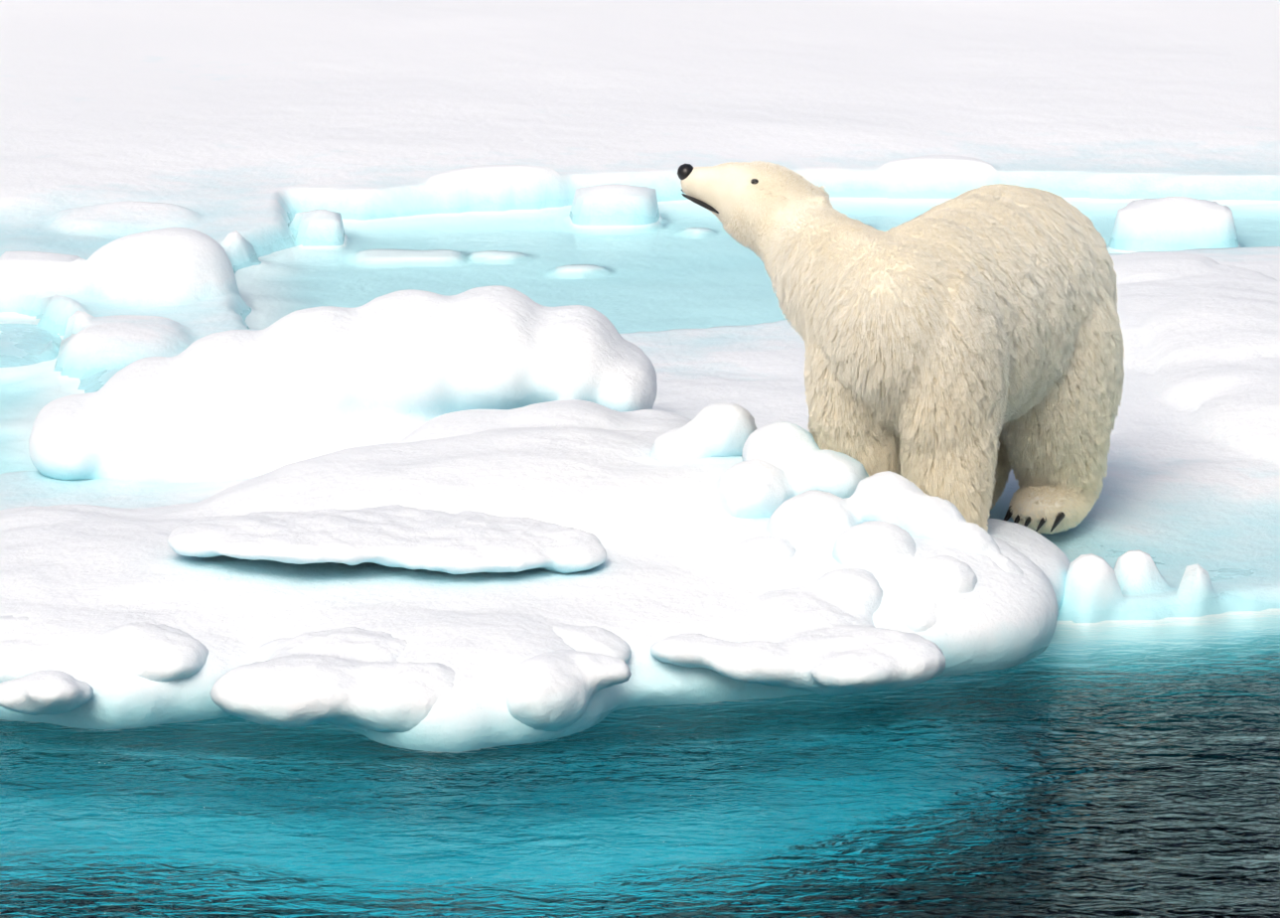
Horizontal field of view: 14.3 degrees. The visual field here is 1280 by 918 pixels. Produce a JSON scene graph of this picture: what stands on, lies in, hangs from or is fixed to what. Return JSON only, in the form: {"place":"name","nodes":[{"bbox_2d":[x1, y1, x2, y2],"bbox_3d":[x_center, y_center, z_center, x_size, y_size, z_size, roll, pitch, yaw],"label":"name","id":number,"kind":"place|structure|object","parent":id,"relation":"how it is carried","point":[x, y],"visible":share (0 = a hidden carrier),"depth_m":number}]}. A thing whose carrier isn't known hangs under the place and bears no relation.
{"place":"outdoors","nodes":[
{"label":"outdoors","id":0,"kind":"place"},
{"bbox_2d":[0,0,1279,622],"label":"snow","id":1,"kind":"structure","parent":0,"point":[169,169],"depth_m":29.46},
{"bbox_2d":[677,160,1125,534],"bbox_3d":[0.968,-0.435,19.894,1.439,1.462,1.918,6,13,27],"label":"polar bear","id":2,"kind":"object","parent":1,"relation":"on","point":[964,354],"visible":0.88,"depth_m":19.31},
{"bbox_2d":[0,197,1279,917],"bbox_3d":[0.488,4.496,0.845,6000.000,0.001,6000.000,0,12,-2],"label":"water surface","id":3,"kind":"object","parent":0,"point":[1108,770],"depth_m":16.93},
{"bbox_2d":[0,284,1070,751],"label":"ice floe","id":4,"kind":"object","parent":3,"relation":"on","point":[477,517],"visible":0.94,"depth_m":18.59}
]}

